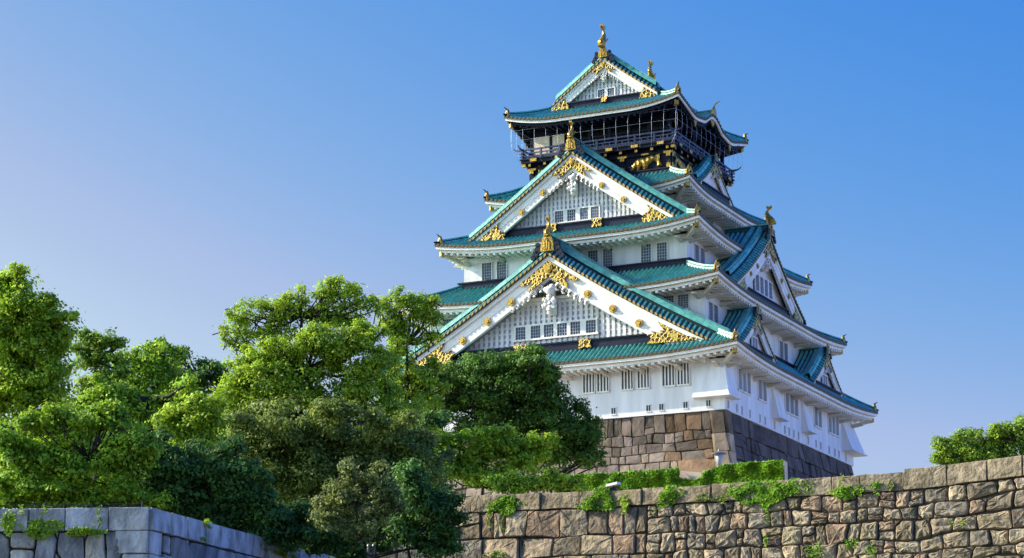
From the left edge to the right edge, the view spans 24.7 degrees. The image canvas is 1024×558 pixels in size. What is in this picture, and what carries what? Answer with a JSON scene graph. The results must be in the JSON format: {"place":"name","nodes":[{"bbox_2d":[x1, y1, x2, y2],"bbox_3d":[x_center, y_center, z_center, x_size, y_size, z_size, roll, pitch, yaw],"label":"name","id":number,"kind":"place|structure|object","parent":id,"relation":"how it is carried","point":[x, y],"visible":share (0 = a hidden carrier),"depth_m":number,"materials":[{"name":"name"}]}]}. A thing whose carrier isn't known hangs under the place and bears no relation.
{"place":"outdoors","nodes":[
{"label":"outdoors","id":0,"kind":"place"},
{"bbox_2d":[306,455,410,544],"bbox_3d":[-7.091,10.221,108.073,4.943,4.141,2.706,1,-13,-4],"label":"spiky bush","id":1,"kind":"object","parent":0,"point":[343,497],"visible":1,"depth_m":107.65,"materials":[{"name":"green plant"}]},
{"bbox_2d":[367,544,370,557],"bbox_3d":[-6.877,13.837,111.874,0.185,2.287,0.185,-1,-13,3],"label":"path post","id":2,"kind":"object","parent":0,"point":[368,549],"visible":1,"depth_m":112.00,"materials":[{"name":"grey stone"}]},
{"bbox_2d":[372,544,375,557],"bbox_3d":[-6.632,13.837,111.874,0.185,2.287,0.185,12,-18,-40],"label":"path post","id":3,"kind":"object","parent":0,"point":[373,549],"visible":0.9,"depth_m":112.01,"materials":[{"name":"grey metal"}]},
{"bbox_2d":[0,0,1023,508],"label":"sky","id":4,"kind":"structure","parent":0,"point":[164,164],"materials":[{"name":"blue"}]},
{"bbox_3d":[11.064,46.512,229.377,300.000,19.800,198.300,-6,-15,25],"label":"castle terrace","id":5,"kind":"structure","parent":0,"visible":0},
{"bbox_2d":[84,406,207,507],"bbox_3d":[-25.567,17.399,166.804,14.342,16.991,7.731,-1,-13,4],"label":"background tree","id":6,"kind":"object","parent":5,"relation":"on","point":[129,430],"depth_m":166.42,"materials":[{"name":"green plant"}]},
{"bbox_2d":[110,334,197,420],"bbox_3d":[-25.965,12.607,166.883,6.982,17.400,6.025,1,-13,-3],"label":"broadleaf tree","id":7,"kind":"object","parent":5,"relation":"on","point":[156,365],"visible":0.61,"depth_m":167.07,"materials":[{"name":"green plant"}]},
{"bbox_2d":[166,344,238,408],"bbox_3d":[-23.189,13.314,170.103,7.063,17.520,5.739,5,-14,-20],"label":"broadleaf tree","id":8,"kind":"object","parent":5,"relation":"on","point":[210,374],"visible":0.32,"depth_m":171.25,"materials":[{"name":"green plant"}]},
{"bbox_2d":[186,404,321,471],"bbox_3d":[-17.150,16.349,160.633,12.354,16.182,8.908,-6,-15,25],"label":"background tree","id":9,"kind":"object","parent":5,"relation":"on","point":[243,427],"depth_m":160.59,"materials":[{"name":"green plant"}]},
{"bbox_2d":[326,408,458,501],"bbox_3d":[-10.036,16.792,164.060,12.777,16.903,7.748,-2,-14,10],"label":"background tree","id":10,"kind":"object","parent":5,"relation":"on","point":[438,419],"visible":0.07,"depth_m":162.80,"materials":[{"name":"green plant"}]},
{"bbox_2d":[429,420,564,494],"bbox_3d":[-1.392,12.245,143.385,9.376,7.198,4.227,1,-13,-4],"label":"young tree","id":11,"kind":"object","parent":5,"relation":"on","point":[481,451],"visible":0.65,"depth_m":143.17,"materials":[{"name":"green plant"}]},
{"bbox_2d":[480,468,530,494],"bbox_3d":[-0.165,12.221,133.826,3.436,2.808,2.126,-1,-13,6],"label":"shrub","id":12,"kind":"object","parent":5,"relation":"on","point":[509,482],"visible":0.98,"depth_m":133.51,"materials":[{"name":"green plant"}]},
{"bbox_2d":[423,341,608,493],"bbox_3d":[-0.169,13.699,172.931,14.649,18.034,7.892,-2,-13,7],"label":"domed tree","id":13,"kind":"object","parent":5,"relation":"on","point":[525,394],"visible":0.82,"depth_m":172.63,"materials":[{"name":"green plant"}]},
{"bbox_2d":[519,466,589,493],"bbox_3d":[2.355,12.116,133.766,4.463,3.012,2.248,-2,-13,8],"label":"shrub","id":14,"kind":"object","parent":5,"relation":"on","point":[548,479],"visible":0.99,"depth_m":133.52,"materials":[{"name":"green plant"}]},
{"bbox_2d":[375,24,878,495],"bbox_3d":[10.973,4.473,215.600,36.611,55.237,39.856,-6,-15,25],"label":"castle tower","id":15,"kind":"structure","parent":5,"relation":"on","point":[617,255],"depth_m":203.19,"materials":[{"name":"white paint"}]},
{"bbox_2d":[443,318,453,325],"bbox_3d":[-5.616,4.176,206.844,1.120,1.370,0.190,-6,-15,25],"label":"window","id":16,"kind":"structure","parent":15,"relation":"in","point":[448,320],"depth_m":206.95,"materials":[{"name":"grey"}]},
{"bbox_2d":[481,262,492,280],"bbox_3d":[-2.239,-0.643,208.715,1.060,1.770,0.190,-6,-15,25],"label":"window","id":17,"kind":"structure","parent":15,"relation":"in","point":[486,267],"depth_m":208.73,"materials":[{"name":"grey glass"}]},
{"bbox_2d":[496,260,506,278],"bbox_3d":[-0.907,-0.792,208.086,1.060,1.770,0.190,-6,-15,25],"label":"window","id":18,"kind":"structure","parent":15,"relation":"in","point":[501,268],"depth_m":208.12,"materials":[{"name":"grey glass"}]},
{"bbox_2d":[582,373,594,393],"bbox_3d":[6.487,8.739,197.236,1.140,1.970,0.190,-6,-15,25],"label":"window","id":19,"kind":"structure","parent":15,"relation":"in","point":[588,381],"depth_m":197.23,"materials":[{"name":"grey"}]},
{"bbox_2d":[587,249,598,262],"bbox_3d":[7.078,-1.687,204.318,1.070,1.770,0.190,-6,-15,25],"label":"window","id":20,"kind":"structure","parent":15,"relation":"in","point":[593,254],"depth_m":204.34,"materials":[{"name":"grey glass"}]},
{"bbox_2d":[596,371,609,392],"bbox_3d":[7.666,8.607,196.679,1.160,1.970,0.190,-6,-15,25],"label":"window","id":21,"kind":"structure","parent":15,"relation":"in","point":[602,383],"depth_m":196.61,"materials":[{"name":"grey"}]},
{"bbox_2d":[602,247,613,266],"bbox_3d":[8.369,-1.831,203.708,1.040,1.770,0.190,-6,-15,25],"label":"window","id":22,"kind":"structure","parent":15,"relation":"in","point":[607,256],"depth_m":203.69,"materials":[{"name":"grey"}]},
{"bbox_2d":[621,369,633,390],"bbox_3d":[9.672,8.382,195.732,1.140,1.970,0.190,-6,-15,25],"label":"window","id":23,"kind":"structure","parent":15,"relation":"in","point":[627,378],"depth_m":195.70,"materials":[{"name":"grey"}]},
{"bbox_2d":[637,367,649,389],"bbox_3d":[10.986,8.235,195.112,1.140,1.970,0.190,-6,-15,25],"label":"window","id":24,"kind":"structure","parent":15,"relation":"in","point":[643,380],"depth_m":195.08,"materials":[{"name":"grey"}]},
{"bbox_2d":[640,243,651,262],"bbox_3d":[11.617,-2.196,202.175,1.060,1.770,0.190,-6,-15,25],"label":"window","id":25,"kind":"structure","parent":15,"relation":"in","point":[645,252],"depth_m":202.21,"materials":[{"name":"grey glass"}]},
{"bbox_2d":[656,241,667,260],"bbox_3d":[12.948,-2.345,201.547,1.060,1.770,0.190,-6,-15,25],"label":"window","id":26,"kind":"structure","parent":15,"relation":"in","point":[661,247],"depth_m":201.57,"materials":[{"name":"grey"}]},
{"bbox_2d":[661,363,674,387],"bbox_3d":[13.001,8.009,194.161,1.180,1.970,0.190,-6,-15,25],"label":"window","id":27,"kind":"structure","parent":15,"relation":"in","point":[667,372],"depth_m":194.17,"materials":[{"name":"grey"}]},
{"bbox_2d":[662,295,674,302],"bbox_3d":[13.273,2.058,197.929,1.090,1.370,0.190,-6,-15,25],"label":"window","id":28,"kind":"structure","parent":15,"relation":"in","point":[671,298],"depth_m":197.96,"materials":[{"name":"grey glass"}]},
{"bbox_2d":[677,362,689,385],"bbox_3d":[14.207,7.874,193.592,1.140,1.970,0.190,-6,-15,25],"label":"window","id":29,"kind":"structure","parent":15,"relation":"in","point":[683,377],"depth_m":193.56,"materials":[{"name":"grey"}]},
{"bbox_2d":[677,293,689,308],"bbox_3d":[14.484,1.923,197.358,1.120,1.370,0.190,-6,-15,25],"label":"window","id":30,"kind":"structure","parent":15,"relation":"in","point":[683,300],"depth_m":197.38,"materials":[{"name":"grey glass"}]},
{"bbox_2d":[694,243,699,261],"bbox_3d":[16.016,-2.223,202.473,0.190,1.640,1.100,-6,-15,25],"label":"window","id":31,"kind":"structure","parent":15,"relation":"in","point":[696,247],"depth_m":202.55,"materials":[{"name":"grey"}]},
{"bbox_2d":[699,246,704,263],"bbox_3d":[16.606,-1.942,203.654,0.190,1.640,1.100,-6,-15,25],"label":"window","id":32,"kind":"structure","parent":15,"relation":"in","point":[702,254],"depth_m":203.59,"materials":[{"name":"grey glass"}]},
{"bbox_2d":[708,300,713,321],"bbox_3d":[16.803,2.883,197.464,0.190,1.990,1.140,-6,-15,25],"label":"window","id":33,"kind":"structure","parent":15,"relation":"in","point":[710,304],"depth_m":197.57,"materials":[{"name":"grey"}]},
{"bbox_2d":[713,303,718,323],"bbox_3d":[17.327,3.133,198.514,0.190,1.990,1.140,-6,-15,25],"label":"window","id":34,"kind":"structure","parent":15,"relation":"in","point":[716,308],"depth_m":198.73,"materials":[{"name":"grey"}]},
{"bbox_2d":[737,367,742,391],"bbox_3d":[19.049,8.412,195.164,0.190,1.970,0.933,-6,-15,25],"label":"window","id":35,"kind":"structure","parent":15,"relation":"in","point":[739,377],"depth_m":195.03,"materials":[{"name":"grey"}]},
{"bbox_2d":[742,369,746,393],"bbox_3d":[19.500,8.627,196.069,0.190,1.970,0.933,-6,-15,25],"label":"window","id":36,"kind":"structure","parent":15,"relation":"in","point":[744,377],"depth_m":196.08,"materials":[{"name":"grey"}]},
{"bbox_2d":[746,373,751,395],"bbox_3d":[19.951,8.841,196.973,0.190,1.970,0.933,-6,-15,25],"label":"window","id":37,"kind":"structure","parent":15,"relation":"in","point":[748,374],"depth_m":197.06,"materials":[{"name":"grey"}]},
{"bbox_2d":[757,380,762,401],"bbox_3d":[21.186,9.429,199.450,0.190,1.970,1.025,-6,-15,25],"label":"window","id":38,"kind":"structure","parent":15,"relation":"in","point":[759,383],"depth_m":199.41,"materials":[{"name":"grey"}]},
{"bbox_2d":[762,381,767,403],"bbox_3d":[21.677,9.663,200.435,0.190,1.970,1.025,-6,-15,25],"label":"window","id":39,"kind":"structure","parent":15,"relation":"in","point":[764,383],"depth_m":200.53,"materials":[{"name":"grey"}]},
{"bbox_2d":[778,339,783,358],"bbox_3d":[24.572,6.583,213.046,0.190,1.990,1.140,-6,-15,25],"label":"window","id":40,"kind":"structure","parent":15,"relation":"in","point":[781,343],"depth_m":213.10,"materials":[{"name":"grey"}]},
{"bbox_2d":[784,342,787,361],"bbox_3d":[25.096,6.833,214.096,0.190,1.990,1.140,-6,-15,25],"label":"window","id":41,"kind":"structure","parent":15,"relation":"in","point":[785,344],"depth_m":214.20,"materials":[{"name":"grey"}]},
{"bbox_2d":[784,393,789,414],"bbox_3d":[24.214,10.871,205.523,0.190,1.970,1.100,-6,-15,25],"label":"window","id":42,"kind":"structure","parent":15,"relation":"in","point":[786,396],"depth_m":205.49,"materials":[{"name":"grey"}]},
{"bbox_2d":[789,394,794,416],"bbox_3d":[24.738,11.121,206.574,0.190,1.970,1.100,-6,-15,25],"label":"window","id":43,"kind":"structure","parent":15,"relation":"in","point":[791,397],"depth_m":206.70,"materials":[{"name":"grey"}]},
{"bbox_2d":[794,400,798,418],"bbox_3d":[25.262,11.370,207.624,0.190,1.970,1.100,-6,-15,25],"label":"window","id":44,"kind":"structure","parent":15,"relation":"in","point":[796,403],"depth_m":207.66,"materials":[{"name":"grey"}]},
{"bbox_2d":[813,406,818,427],"bbox_3d":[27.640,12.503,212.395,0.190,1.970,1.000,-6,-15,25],"label":"window","id":45,"kind":"structure","parent":15,"relation":"in","point":[815,412],"depth_m":212.27,"materials":[{"name":"grey"}]},
{"bbox_2d":[818,411,822,429],"bbox_3d":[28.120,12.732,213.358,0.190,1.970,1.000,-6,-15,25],"label":"window","id":46,"kind":"structure","parent":15,"relation":"in","point":[819,413],"depth_m":213.36,"materials":[{"name":"grey"}]},
{"bbox_2d":[827,413,832,433],"bbox_3d":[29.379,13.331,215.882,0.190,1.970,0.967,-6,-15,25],"label":"window","id":47,"kind":"structure","parent":15,"relation":"in","point":[829,419],"depth_m":215.72,"materials":[{"name":"grey"}]},
{"bbox_2d":[832,417,835,435],"bbox_3d":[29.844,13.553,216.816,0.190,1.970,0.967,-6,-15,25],"label":"window","id":48,"kind":"structure","parent":15,"relation":"in","point":[833,418],"depth_m":216.86,"materials":[{"name":"grey"}]},
{"bbox_2d":[835,416,839,437],"bbox_3d":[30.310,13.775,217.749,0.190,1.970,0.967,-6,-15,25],"label":"window","id":49,"kind":"structure","parent":15,"relation":"in","point":[836,417],"depth_m":217.78,"materials":[{"name":"grey"}]},
{"bbox_2d":[557,459,787,492],"bbox_3d":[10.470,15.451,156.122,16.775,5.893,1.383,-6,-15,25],"label":"hedge","id":50,"kind":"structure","parent":5,"relation":"on","point":[771,470],"depth_m":155.87,"materials":[{"name":"green plant"}]},
{"bbox_2d":[712,449,726,466],"bbox_3d":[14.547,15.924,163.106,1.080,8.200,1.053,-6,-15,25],"label":"lamp post","id":51,"kind":"object","parent":5,"relation":"on","point":[718,454],"visible":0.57,"depth_m":163.69,"materials":[{"name":"grey metal"}]},
{"bbox_2d":[929,412,1023,465],"bbox_3d":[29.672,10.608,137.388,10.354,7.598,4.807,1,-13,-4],"label":"spreading tree","id":52,"kind":"object","parent":5,"relation":"on","point":[1005,440],"visible":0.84,"depth_m":137.19,"materials":[{"name":"green plant"}]},
{"bbox_3d":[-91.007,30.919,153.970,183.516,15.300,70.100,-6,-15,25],"label":"lower terrace","id":53,"kind":"structure","parent":0,"visible":0},
{"bbox_2d":[0,260,91,508],"bbox_3d":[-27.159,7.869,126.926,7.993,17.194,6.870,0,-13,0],"label":"broadleaf tree","id":54,"kind":"object","parent":53,"relation":"on","point":[38,329],"visible":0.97,"depth_m":126.87,"materials":[{"name":"green plant"}]},
{"bbox_2d":[0,409,116,508],"bbox_3d":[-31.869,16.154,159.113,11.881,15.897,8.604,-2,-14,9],"label":"background tree","id":55,"kind":"object","parent":53,"relation":"on","point":[56,437],"visible":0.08,"depth_m":158.21,"materials":[{"name":"green plant"}]},
{"bbox_2d":[0,393,178,509],"bbox_3d":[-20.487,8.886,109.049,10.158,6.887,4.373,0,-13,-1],"label":"maple thicket","id":56,"kind":"object","parent":53,"relation":"on","point":[114,454],"visible":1,"depth_m":108.36,"materials":[{"name":"green plant"}]},
{"bbox_2d":[66,327,136,479],"bbox_3d":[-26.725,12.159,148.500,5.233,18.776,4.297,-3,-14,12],"label":"broadleaf tree","id":57,"kind":"object","parent":53,"relation":"on","point":[93,347],"visible":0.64,"depth_m":149.21,"materials":[{"name":"green plant"}]},
{"bbox_2d":[76,370,212,437],"bbox_3d":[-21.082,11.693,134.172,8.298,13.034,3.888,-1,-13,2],"label":"young tree","id":58,"kind":"object","parent":53,"relation":"on","point":[128,393],"visible":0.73,"depth_m":134.39,"materials":[{"name":"green plant"}]},
{"bbox_2d":[148,387,236,458],"bbox_3d":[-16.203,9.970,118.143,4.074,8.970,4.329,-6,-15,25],"label":"young tree","id":59,"kind":"object","parent":53,"relation":"on","point":[180,422],"visible":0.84,"depth_m":118.16,"materials":[{"name":"green plant"}]},
{"bbox_2d":[121,433,283,519],"bbox_3d":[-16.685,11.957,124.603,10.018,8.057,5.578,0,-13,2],"label":"background tree","id":60,"kind":"object","parent":53,"relation":"on","point":[221,438],"depth_m":125.06,"materials":[{"name":"green plant"}]},
{"bbox_2d":[116,423,334,557],"bbox_3d":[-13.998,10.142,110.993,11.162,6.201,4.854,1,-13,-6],"label":"dark bush","id":61,"kind":"object","parent":53,"relation":"on","point":[216,486],"visible":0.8,"depth_m":110.05,"materials":[{"name":"green plant"}]},
{"bbox_2d":[212,274,385,471],"bbox_3d":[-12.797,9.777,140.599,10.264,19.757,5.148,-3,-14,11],"label":"camphor tree","id":62,"kind":"object","parent":53,"relation":"on","point":[284,310],"visible":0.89,"depth_m":141.39,"materials":[{"name":"green plant"}]},
{"bbox_2d":[209,317,427,437],"bbox_3d":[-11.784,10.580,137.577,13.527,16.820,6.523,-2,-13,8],"label":"camphor tree","id":63,"kind":"object","parent":53,"relation":"on","point":[278,368],"visible":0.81,"depth_m":137.95,"materials":[{"name":"green plant"}]},
{"bbox_2d":[242,481,398,557],"bbox_3d":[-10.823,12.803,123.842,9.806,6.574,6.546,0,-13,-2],"label":"background tree","id":64,"kind":"object","parent":53,"relation":"on","point":[382,549],"visible":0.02,"depth_m":123.17,"materials":[{"name":"green plant"}]},
{"bbox_2d":[220,385,462,550],"bbox_3d":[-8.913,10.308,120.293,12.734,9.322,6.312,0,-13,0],"label":"olive tree","id":65,"kind":"object","parent":53,"relation":"on","point":[287,441],"visible":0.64,"depth_m":119.75,"materials":[{"name":"green plant"}]},
{"bbox_2d":[362,285,454,458],"bbox_3d":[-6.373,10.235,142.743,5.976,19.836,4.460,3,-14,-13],"label":"camphor tree","id":66,"kind":"object","parent":53,"relation":"on","point":[398,325],"visible":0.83,"depth_m":143.53,"materials":[{"name":"green plant"}]},
{"label":"ground","id":67,"kind":"structure","parent":0,"visible":0},
{"bbox_2d":[0,507,334,557],"bbox_3d":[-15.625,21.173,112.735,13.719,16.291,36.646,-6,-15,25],"label":"corner wall","id":68,"kind":"structure","parent":67,"relation":"on","point":[142,532],"depth_m":100.10,"materials":[{"name":"grey stone"}]},
{"bbox_2d":[0,504,108,539],"bbox_3d":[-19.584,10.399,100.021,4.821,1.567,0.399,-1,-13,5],"label":"wall vine","id":69,"kind":"object","parent":68,"relation":"attached to","point":[7,525],"depth_m":99.99,"materials":[{"name":"green plant"}]},
{"bbox_2d":[0,501,142,507],"bbox_3d":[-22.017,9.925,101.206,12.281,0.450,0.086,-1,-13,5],"label":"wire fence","id":70,"kind":"object","parent":68,"relation":"on","point":[78,504],"visible":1,"depth_m":100.96,"materials":[{"name":"grey metal"}]},
{"bbox_2d":[200,518,212,542],"bbox_3d":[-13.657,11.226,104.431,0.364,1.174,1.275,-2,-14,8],"label":"wall vine","id":71,"kind":"object","parent":68,"relation":"attached to","point":[206,520],"depth_m":104.41,"materials":[{"name":"green plant"}]},
{"bbox_2d":[261,547,298,557],"bbox_3d":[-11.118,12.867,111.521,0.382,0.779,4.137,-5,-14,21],"label":"wall vine","id":72,"kind":"object","parent":68,"relation":"attached to","point":[277,552],"depth_m":111.70,"materials":[{"name":"green plant"}]},
{"bbox_2d":[274,458,475,557],"bbox_3d":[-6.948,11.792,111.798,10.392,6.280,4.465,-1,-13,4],"label":"dark bush","id":73,"kind":"object","parent":68,"relation":"on","point":[420,534],"visible":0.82,"depth_m":111.31,"materials":[{"name":"green plant"}]},
{"bbox_2d":[361,455,1023,557],"bbox_3d":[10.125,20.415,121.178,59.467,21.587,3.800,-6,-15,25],"label":"retaining wall","id":74,"kind":"structure","parent":67,"relation":"on","point":[914,512],"depth_m":120.68,"materials":[{"name":"stone"}]},
{"bbox_2d":[483,550,504,556],"bbox_3d":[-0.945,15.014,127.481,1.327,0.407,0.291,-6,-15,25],"label":"wall weed","id":75,"kind":"object","parent":74,"relation":"attached to","point":[497,552],"depth_m":127.42,"materials":[{"name":"green plant"}]},
{"bbox_2d":[484,494,526,530],"bbox_3d":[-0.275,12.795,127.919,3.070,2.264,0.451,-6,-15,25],"label":"wall vine","id":76,"kind":"object","parent":74,"relation":"attached to","point":[500,503],"depth_m":128.10,"materials":[{"name":"green plant"}]},
{"bbox_2d":[575,485,624,511],"bbox_3d":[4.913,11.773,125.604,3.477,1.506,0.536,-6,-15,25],"label":"wall vine","id":77,"kind":"object","parent":74,"relation":"attached to","point":[596,497],"depth_m":125.68,"materials":[{"name":"green plant"}]},
{"bbox_2d":[605,482,620,489],"bbox_3d":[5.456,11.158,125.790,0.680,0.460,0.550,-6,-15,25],"label":"floodlight","id":78,"kind":"object","parent":74,"relation":"on","point":[611,485],"visible":1,"depth_m":125.66,"materials":[{"name":"white metal"}]},
{"bbox_2d":[620,492,630,514],"bbox_3d":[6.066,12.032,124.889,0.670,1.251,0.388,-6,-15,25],"label":"wall vine","id":79,"kind":"object","parent":74,"relation":"attached to","point":[625,506],"depth_m":124.83,"materials":[{"name":"green plant"}]},
{"bbox_2d":[654,484,685,512],"bbox_3d":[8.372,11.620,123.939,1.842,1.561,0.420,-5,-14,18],"label":"wall vine","id":80,"kind":"object","parent":74,"relation":"attached to","point":[668,496],"depth_m":123.92,"materials":[{"name":"green plant"}]},
{"bbox_2d":[694,492,729,502],"bbox_3d":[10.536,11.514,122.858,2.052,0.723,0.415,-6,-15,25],"label":"wall vine","id":81,"kind":"object","parent":74,"relation":"attached to","point":[702,497],"depth_m":122.85,"materials":[{"name":"green plant"}]},
{"bbox_2d":[763,535,768,546],"bbox_3d":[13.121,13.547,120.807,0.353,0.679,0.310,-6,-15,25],"label":"wall weed","id":82,"kind":"object","parent":74,"relation":"attached to","point":[766,543],"depth_m":120.80,"materials":[{"name":"green plant"}]},
{"bbox_2d":[721,477,813,521],"bbox_3d":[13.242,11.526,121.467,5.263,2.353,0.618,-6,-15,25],"label":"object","id":83,"kind":"object","parent":74,"relation":"attached to","point":[790,489],"depth_m":121.55,"materials":[{"name":"green plant"}]},
{"bbox_2d":[804,542,821,557],"bbox_3d":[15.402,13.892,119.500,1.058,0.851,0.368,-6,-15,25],"label":"wall weed","id":84,"kind":"object","parent":74,"relation":"attached to","point":[816,550],"depth_m":119.42,"materials":[{"name":"green plant"}]},
{"bbox_2d":[841,539,857,550],"bbox_3d":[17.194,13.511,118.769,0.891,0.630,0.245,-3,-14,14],"label":"wall weed","id":85,"kind":"object","parent":74,"relation":"attached to","point":[847,547],"depth_m":118.77,"materials":[{"name":"green plant"}]},
{"bbox_2d":[828,473,883,499],"bbox_3d":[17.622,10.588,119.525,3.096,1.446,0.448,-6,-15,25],"label":"wall vine","id":86,"kind":"object","parent":74,"relation":"attached to","point":[843,492],"depth_m":119.58,"materials":[{"name":"green plant"}]},
{"bbox_2d":[866,544,876,557],"bbox_3d":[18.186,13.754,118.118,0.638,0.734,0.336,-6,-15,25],"label":"wall weed","id":87,"kind":"object","parent":74,"relation":"attached to","point":[873,551],"depth_m":118.08,"materials":[{"name":"green plant"}]},
{"bbox_2d":[887,480,894,490],"bbox_3d":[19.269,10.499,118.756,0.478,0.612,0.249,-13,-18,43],"label":"wall vine","id":88,"kind":"object","parent":74,"relation":"attached to","point":[890,484],"depth_m":118.73,"materials":[{"name":"green plant"}]}
]}

